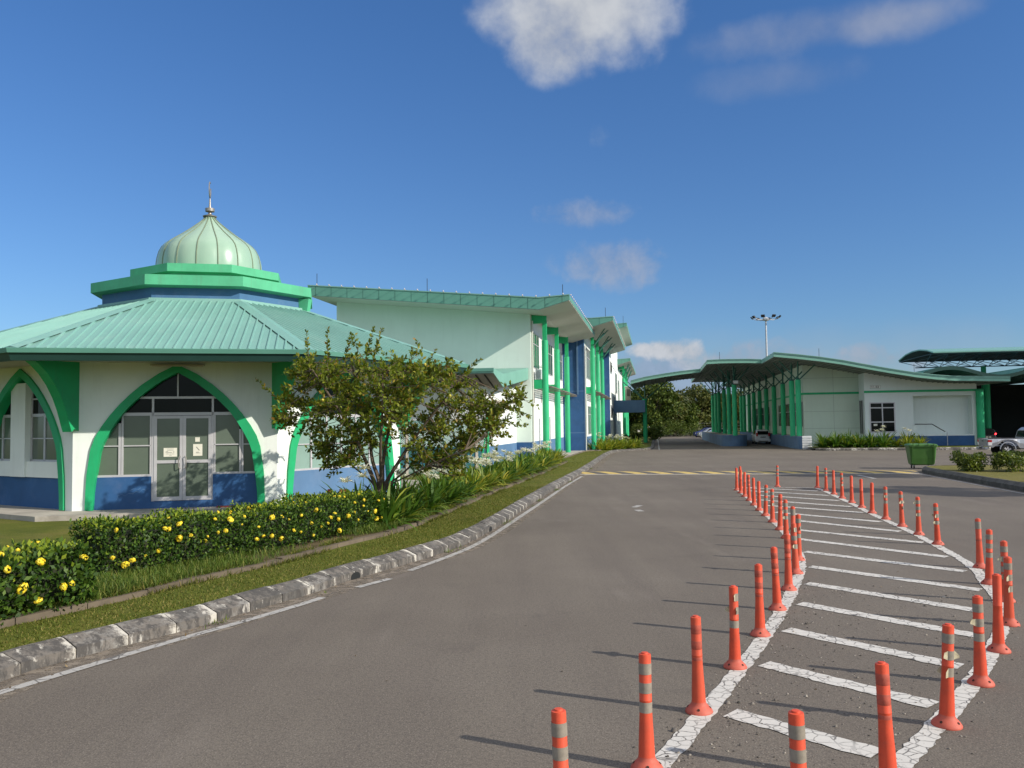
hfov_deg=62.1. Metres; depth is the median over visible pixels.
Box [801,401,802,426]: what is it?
window
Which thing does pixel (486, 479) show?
spider lily
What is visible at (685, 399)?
coconut palm
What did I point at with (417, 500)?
spider lily
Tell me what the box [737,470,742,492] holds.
delineator post
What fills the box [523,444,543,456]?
spider lily
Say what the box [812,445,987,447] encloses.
hall verge
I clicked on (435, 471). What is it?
spider lily
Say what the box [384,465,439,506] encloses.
spider lily
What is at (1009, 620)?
delineator post
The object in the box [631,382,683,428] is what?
broadleaf tree
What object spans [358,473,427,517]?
spider lily
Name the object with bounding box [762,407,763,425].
window
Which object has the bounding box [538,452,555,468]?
spider lily
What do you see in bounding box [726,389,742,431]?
broadleaf tree
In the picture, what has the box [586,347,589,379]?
window
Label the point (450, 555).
leaf litter
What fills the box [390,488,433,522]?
spider lily
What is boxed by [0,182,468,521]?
prayer hall
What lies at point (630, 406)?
bridge walkway
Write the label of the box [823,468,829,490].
delineator post
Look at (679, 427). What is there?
shrub
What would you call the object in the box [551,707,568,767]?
delineator post
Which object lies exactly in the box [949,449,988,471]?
shrub
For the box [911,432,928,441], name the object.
spider lily
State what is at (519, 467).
spider lily
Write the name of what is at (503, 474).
spider lily
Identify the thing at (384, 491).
spider lily
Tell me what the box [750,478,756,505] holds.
delineator post
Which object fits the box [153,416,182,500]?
door
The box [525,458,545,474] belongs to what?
spider lily
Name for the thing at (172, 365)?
tube light
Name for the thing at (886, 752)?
delineator post
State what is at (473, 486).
spider lily
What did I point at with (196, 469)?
door
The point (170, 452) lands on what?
notice
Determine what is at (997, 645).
delineator post
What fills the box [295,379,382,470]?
side window
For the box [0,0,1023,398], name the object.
sky
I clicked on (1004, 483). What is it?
island kerb
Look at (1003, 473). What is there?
island lawn
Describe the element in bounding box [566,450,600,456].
footpath kerb
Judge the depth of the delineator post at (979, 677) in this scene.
7.38 m
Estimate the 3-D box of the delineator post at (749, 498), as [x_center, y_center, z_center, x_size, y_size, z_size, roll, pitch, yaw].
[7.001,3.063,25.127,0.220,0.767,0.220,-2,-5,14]
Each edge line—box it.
[0,441,659,693]
[922,474,1023,493]
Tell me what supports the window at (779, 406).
in the terminal hall
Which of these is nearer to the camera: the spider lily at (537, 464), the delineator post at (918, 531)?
the delineator post at (918, 531)
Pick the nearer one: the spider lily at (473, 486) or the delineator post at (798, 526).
the delineator post at (798, 526)
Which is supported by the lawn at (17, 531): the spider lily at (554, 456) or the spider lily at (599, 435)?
the spider lily at (599, 435)
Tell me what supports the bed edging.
on the lawn at (17, 531)
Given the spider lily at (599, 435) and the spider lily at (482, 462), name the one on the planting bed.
the spider lily at (482, 462)
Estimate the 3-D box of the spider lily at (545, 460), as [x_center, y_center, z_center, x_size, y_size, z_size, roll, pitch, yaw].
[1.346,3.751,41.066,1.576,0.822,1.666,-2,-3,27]
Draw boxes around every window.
[0,390,56,461]
[97,373,254,500]
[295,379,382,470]
[533,332,538,368]
[548,343,552,375]
[560,352,561,380]
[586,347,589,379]
[588,406,590,433]
[615,373,616,393]
[756,408,757,425]
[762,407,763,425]
[778,405,780,425]
[786,404,789,426]
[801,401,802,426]
[859,400,863,433]
[869,402,895,432]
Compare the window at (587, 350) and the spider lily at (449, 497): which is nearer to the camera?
the spider lily at (449, 497)
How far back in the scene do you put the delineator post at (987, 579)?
11.88 m
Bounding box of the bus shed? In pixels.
[898,347,1023,389]
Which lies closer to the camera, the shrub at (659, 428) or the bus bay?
the bus bay
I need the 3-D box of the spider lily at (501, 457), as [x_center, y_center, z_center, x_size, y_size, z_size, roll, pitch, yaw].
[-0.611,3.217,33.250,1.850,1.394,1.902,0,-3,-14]
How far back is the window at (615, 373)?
105.64 m
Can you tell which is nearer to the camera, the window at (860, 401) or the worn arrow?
the worn arrow
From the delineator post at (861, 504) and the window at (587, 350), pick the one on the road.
the delineator post at (861, 504)
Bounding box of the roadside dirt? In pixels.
[0,453,616,701]
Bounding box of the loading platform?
[740,431,811,448]
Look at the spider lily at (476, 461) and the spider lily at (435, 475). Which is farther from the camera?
the spider lily at (476, 461)
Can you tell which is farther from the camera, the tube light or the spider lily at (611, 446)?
the spider lily at (611, 446)
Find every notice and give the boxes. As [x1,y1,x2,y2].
[164,448,176,456]
[193,444,201,455]
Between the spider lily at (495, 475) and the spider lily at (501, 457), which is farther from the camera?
the spider lily at (501, 457)
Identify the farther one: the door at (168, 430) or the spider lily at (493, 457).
the spider lily at (493, 457)
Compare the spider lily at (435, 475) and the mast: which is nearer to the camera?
the spider lily at (435, 475)
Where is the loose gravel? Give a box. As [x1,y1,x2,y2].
[616,582,1020,767]
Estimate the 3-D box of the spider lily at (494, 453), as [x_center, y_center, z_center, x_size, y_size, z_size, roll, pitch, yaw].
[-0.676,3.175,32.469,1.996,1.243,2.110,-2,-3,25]
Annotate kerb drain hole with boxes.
[351,572,359,579]
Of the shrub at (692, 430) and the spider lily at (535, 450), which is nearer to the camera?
the spider lily at (535, 450)
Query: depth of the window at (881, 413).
72.19 m
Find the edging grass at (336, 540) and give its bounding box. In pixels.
[5,465,559,615]
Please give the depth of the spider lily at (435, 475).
22.64 m
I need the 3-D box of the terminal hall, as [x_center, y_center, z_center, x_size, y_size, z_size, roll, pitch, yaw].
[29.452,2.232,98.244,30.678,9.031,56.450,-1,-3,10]
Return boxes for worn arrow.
[633,475,876,510]
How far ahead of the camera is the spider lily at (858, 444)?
68.47 m
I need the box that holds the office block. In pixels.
[308,284,635,467]
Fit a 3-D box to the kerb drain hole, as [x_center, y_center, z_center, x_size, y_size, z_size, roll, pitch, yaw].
[-2.404,2.913,12.944,0.064,0.100,0.240,-2,-3,23]
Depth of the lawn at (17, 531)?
13.81 m
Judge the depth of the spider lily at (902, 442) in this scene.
67.97 m
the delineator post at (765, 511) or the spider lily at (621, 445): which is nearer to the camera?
the delineator post at (765, 511)
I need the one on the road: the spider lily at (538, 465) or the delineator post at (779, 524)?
the delineator post at (779, 524)
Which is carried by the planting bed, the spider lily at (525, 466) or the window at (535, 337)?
the spider lily at (525, 466)
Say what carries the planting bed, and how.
on the lawn at (17, 531)
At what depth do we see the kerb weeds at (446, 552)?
15.60 m
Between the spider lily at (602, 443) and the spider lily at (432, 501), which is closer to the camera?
the spider lily at (432, 501)
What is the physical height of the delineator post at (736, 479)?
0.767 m
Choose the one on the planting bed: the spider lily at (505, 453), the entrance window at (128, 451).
the spider lily at (505, 453)
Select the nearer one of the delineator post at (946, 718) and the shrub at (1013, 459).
the delineator post at (946, 718)
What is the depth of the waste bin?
40.47 m
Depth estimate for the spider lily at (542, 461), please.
39.90 m
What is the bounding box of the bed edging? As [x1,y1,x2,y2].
[0,461,567,628]
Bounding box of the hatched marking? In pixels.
[655,487,1009,767]
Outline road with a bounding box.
[0,436,1023,767]
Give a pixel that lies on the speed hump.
(726, 472)
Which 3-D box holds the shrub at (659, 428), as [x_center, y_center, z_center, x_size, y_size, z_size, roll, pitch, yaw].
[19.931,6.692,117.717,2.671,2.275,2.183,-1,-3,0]
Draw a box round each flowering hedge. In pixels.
[0,535,100,624]
[68,488,389,578]
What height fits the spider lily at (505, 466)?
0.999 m
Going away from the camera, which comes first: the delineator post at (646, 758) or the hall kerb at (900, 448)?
the delineator post at (646, 758)
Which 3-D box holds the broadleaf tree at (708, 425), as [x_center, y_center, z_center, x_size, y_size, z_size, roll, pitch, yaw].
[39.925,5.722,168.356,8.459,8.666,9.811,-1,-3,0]
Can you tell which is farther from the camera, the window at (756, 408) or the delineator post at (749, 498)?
the window at (756, 408)
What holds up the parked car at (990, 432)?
on the road
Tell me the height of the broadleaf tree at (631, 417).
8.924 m
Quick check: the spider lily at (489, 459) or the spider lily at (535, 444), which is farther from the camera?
the spider lily at (535, 444)
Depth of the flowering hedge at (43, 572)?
9.90 m
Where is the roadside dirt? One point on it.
(49, 670)
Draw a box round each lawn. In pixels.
[0,437,651,651]
[927,465,1023,481]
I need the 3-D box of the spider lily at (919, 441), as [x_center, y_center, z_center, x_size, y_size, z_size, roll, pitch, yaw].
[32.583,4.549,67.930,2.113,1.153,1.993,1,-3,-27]
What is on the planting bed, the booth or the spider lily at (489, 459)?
the spider lily at (489, 459)
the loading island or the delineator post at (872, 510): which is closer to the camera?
the delineator post at (872, 510)
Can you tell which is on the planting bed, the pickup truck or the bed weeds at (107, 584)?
the bed weeds at (107, 584)
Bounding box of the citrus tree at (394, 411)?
[255,326,539,497]
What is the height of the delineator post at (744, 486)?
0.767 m
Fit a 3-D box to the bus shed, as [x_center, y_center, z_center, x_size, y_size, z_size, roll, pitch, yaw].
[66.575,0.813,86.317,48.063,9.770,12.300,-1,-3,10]
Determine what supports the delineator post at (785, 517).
on the road
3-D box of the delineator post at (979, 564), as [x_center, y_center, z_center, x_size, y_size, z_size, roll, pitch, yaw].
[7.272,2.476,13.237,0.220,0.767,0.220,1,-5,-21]
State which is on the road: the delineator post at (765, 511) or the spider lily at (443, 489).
the delineator post at (765, 511)
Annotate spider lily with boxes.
[319,462,400,524]
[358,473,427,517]
[366,477,426,531]
[366,483,413,510]
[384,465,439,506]
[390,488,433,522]
[391,480,444,516]
[395,472,429,499]
[401,467,465,499]
[411,478,458,513]
[412,475,464,506]
[419,470,454,500]
[431,469,467,495]
[431,469,479,505]
[439,479,476,500]
[451,455,491,490]
[453,478,479,498]
[459,468,497,492]
[459,476,489,495]
[460,459,483,475]
[464,465,499,488]
[466,457,491,473]
[467,457,504,480]
[469,463,511,488]
[472,452,518,476]
[477,452,509,483]
[483,467,508,486]
[484,449,517,465]
[488,450,516,470]
[494,465,520,483]
[497,455,523,477]
[500,464,525,481]
[502,460,523,479]
[503,458,530,479]
[507,450,526,462]
[507,456,535,476]
[510,452,538,474]
[513,445,542,465]
[519,455,540,474]
[520,447,545,459]
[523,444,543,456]
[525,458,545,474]
[526,453,549,473]
[531,441,555,458]
[532,454,555,468]
[532,455,554,469]
[538,449,558,467]
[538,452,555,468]
[540,440,551,452]
[542,449,565,464]
[545,449,566,463]
[546,448,567,460]
[587,439,601,449]
[595,441,609,449]
[596,432,610,448]
[596,439,610,449]
[608,441,618,449]
[610,439,620,449]
[614,441,625,448]
[619,438,629,448]
[625,437,646,448]
[626,439,635,448]
[810,432,835,447]
[825,432,846,447]
[833,433,856,447]
[837,430,863,446]
[838,431,870,447]
[860,430,882,447]
[872,432,898,447]
[873,425,896,444]
[890,437,901,446]
[896,427,914,444]
[898,437,915,445]
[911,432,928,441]
[911,435,928,442]
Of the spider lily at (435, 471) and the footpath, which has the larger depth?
the footpath
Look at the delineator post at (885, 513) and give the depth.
19.86 m
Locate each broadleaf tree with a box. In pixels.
[629,389,657,432]
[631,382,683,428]
[653,390,689,433]
[668,402,701,434]
[676,382,721,430]
[698,393,732,427]
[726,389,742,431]
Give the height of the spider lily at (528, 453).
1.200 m
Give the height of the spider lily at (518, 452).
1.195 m
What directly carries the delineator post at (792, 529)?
on the road
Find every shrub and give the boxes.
[623,432,641,441]
[629,423,648,435]
[640,426,660,440]
[648,425,663,440]
[649,420,675,436]
[664,419,687,436]
[674,422,702,435]
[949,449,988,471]
[990,450,1023,471]
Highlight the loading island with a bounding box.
[702,432,746,445]
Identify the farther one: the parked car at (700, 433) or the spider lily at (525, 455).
the parked car at (700, 433)
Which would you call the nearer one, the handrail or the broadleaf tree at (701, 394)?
the handrail
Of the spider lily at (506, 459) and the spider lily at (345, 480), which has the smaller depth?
the spider lily at (345, 480)
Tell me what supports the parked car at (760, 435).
on the road
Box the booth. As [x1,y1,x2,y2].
[624,386,630,399]
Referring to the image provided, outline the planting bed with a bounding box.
[0,461,563,617]
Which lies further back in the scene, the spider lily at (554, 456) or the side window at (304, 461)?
the spider lily at (554, 456)
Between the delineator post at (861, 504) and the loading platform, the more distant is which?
the loading platform
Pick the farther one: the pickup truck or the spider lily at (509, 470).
the pickup truck
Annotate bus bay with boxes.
[918,366,1023,437]
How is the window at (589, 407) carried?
in the office block
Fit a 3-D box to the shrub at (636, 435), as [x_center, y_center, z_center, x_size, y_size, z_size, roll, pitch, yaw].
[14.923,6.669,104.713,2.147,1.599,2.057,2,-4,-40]
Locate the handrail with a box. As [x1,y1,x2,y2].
[915,424,947,444]
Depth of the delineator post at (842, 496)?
25.42 m
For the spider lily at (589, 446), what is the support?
on the lawn at (17, 531)
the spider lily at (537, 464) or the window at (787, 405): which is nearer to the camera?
the spider lily at (537, 464)
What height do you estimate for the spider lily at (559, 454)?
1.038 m
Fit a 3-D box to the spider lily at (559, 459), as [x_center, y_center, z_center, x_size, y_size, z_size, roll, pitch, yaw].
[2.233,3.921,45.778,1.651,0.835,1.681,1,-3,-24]
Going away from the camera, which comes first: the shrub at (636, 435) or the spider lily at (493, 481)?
the spider lily at (493, 481)
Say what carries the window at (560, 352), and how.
in the office block
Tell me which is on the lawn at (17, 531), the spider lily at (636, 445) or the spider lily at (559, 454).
the spider lily at (636, 445)
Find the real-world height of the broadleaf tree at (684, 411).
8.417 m
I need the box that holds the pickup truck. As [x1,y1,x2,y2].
[976,427,1023,452]
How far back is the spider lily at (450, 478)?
24.70 m
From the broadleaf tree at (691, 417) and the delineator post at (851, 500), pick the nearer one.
the delineator post at (851, 500)
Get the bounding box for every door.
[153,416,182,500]
[183,415,211,499]
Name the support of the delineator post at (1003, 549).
on the road
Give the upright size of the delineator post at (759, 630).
0.767 m
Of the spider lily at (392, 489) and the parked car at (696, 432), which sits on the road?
the parked car at (696, 432)
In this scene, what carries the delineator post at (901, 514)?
on the road
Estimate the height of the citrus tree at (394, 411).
4.487 m
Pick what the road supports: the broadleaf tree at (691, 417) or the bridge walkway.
the broadleaf tree at (691, 417)
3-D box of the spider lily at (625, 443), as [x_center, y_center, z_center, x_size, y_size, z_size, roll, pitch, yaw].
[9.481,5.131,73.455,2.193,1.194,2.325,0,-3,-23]
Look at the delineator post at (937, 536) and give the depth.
15.73 m
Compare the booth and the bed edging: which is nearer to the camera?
the bed edging
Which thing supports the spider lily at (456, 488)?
on the planting bed
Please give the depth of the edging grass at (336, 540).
14.16 m
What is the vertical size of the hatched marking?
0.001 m
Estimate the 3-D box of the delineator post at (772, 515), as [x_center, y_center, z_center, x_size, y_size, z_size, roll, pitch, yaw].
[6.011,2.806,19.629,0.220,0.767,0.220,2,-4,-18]
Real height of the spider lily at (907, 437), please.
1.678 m
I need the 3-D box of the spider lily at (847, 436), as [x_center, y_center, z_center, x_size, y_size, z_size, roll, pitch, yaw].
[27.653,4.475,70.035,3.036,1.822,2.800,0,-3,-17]
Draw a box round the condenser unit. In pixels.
[534,366,541,379]
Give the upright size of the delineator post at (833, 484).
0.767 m
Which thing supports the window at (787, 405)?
in the terminal hall
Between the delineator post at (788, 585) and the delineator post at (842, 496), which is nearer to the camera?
the delineator post at (788, 585)
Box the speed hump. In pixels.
[580,470,921,474]
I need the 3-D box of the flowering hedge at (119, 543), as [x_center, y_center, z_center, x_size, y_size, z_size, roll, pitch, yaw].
[-4.409,2.498,15.122,1.505,1.052,7.212,-2,-3,25]
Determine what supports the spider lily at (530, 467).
on the planting bed
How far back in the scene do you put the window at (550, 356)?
62.16 m
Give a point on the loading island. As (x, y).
(720, 439)
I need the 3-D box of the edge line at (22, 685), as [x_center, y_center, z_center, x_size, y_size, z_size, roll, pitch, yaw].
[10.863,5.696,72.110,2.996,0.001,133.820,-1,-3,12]
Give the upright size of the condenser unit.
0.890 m
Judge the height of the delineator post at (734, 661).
0.767 m
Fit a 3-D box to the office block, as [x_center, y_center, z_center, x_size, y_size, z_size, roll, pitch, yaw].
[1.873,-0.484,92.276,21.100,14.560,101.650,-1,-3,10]
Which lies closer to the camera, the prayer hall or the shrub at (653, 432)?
the prayer hall
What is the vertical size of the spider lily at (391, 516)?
1.250 m
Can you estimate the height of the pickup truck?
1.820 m
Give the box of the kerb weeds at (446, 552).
[198,468,592,628]
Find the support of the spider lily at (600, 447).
on the lawn at (17, 531)
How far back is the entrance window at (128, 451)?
22.34 m
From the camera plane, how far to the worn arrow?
23.99 m
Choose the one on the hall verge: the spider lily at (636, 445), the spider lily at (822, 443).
the spider lily at (822, 443)
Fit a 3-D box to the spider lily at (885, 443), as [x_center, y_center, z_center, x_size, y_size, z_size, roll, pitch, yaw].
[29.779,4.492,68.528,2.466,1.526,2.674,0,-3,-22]
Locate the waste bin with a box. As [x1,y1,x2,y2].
[904,443,937,468]
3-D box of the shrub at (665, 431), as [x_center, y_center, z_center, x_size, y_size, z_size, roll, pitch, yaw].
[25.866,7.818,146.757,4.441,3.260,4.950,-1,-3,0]
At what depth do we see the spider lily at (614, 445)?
72.25 m
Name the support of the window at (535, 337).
in the office block
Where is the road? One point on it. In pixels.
(576, 600)
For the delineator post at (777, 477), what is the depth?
30.29 m
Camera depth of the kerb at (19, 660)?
10.56 m
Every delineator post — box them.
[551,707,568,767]
[630,651,662,767]
[685,615,712,715]
[723,585,746,669]
[734,468,738,490]
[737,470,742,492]
[741,472,746,496]
[745,475,751,500]
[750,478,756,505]
[750,563,770,636]
[755,481,762,510]
[761,485,769,515]
[768,489,776,522]
[768,547,786,610]
[774,465,780,486]
[775,494,782,529]
[780,499,788,538]
[781,534,796,590]
[788,523,802,573]
[788,709,806,767]
[790,506,794,548]
[795,514,804,560]
[814,466,820,487]
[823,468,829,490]
[831,470,837,494]
[839,473,845,498]
[848,476,855,502]
[857,479,865,507]
[867,482,876,513]
[875,661,896,767]
[881,487,890,519]
[897,491,907,526]
[913,497,924,535]
[931,503,944,544]
[931,623,962,730]
[967,595,994,687]
[972,518,984,568]
[980,529,993,584]
[986,573,1010,653]
[998,540,1015,602]
[1001,556,1020,626]
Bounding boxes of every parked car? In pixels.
[693,428,706,436]
[697,428,711,436]
[751,430,770,443]
[985,428,996,437]
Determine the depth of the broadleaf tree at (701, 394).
163.09 m
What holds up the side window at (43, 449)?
in the prayer hall
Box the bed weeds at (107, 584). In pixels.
[0,497,466,616]
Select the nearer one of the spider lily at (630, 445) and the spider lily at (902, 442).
the spider lily at (902, 442)
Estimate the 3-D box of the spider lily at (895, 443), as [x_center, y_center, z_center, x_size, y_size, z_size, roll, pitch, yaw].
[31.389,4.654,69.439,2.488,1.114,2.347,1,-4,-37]
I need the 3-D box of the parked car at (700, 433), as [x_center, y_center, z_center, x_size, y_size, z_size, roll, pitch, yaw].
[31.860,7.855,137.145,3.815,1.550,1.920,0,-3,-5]
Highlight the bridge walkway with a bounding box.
[614,381,666,441]
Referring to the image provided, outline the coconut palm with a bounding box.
[680,393,692,434]
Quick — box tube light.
[150,364,204,366]
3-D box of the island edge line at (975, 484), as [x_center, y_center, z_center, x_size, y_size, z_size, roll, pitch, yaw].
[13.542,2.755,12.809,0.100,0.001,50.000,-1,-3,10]
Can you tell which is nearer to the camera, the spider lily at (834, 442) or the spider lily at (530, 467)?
the spider lily at (530, 467)
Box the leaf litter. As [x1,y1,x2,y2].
[9,480,964,689]
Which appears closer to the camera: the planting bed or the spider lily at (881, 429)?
the planting bed
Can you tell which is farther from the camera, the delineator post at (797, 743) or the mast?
the mast
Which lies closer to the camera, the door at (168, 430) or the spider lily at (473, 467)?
the door at (168, 430)
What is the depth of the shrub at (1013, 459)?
33.59 m
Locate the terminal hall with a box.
[630,352,1009,446]
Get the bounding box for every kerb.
[0,440,653,681]
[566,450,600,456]
[815,447,990,450]
[922,464,1023,491]
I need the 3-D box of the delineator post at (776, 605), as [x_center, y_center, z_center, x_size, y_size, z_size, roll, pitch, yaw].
[3.248,2.391,10.474,0.220,0.767,0.220,-3,-3,7]
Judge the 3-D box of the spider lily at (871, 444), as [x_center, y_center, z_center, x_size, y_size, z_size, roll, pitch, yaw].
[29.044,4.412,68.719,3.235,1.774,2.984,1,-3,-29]
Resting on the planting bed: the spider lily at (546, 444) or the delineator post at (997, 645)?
the spider lily at (546, 444)
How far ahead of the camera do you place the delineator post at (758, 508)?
22.26 m
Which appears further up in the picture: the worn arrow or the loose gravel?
the worn arrow
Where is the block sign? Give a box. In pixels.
[870,385,879,388]
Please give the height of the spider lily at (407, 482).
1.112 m
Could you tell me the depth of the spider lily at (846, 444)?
68.66 m
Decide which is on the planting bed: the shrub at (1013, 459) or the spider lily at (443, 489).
the spider lily at (443, 489)
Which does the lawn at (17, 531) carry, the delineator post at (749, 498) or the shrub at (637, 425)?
the shrub at (637, 425)
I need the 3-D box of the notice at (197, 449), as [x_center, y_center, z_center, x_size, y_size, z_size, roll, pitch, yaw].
[-8.286,1.738,22.413,0.230,0.310,0.006,0,-3,-12]
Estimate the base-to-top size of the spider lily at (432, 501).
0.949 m
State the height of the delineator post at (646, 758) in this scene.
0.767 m
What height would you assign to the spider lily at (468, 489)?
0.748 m
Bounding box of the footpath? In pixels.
[562,449,594,456]
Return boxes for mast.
[750,314,780,356]
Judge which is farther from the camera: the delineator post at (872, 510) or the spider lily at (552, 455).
the spider lily at (552, 455)
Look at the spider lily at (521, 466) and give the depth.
34.13 m
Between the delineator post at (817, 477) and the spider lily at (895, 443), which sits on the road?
the delineator post at (817, 477)
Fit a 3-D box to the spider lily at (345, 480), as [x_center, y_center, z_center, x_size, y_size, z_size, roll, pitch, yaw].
[-3.444,2.405,18.159,2.044,1.466,2.161,0,-3,-19]
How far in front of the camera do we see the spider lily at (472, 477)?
26.66 m
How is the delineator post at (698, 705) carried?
on the road
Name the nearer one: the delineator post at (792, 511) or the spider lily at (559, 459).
the delineator post at (792, 511)

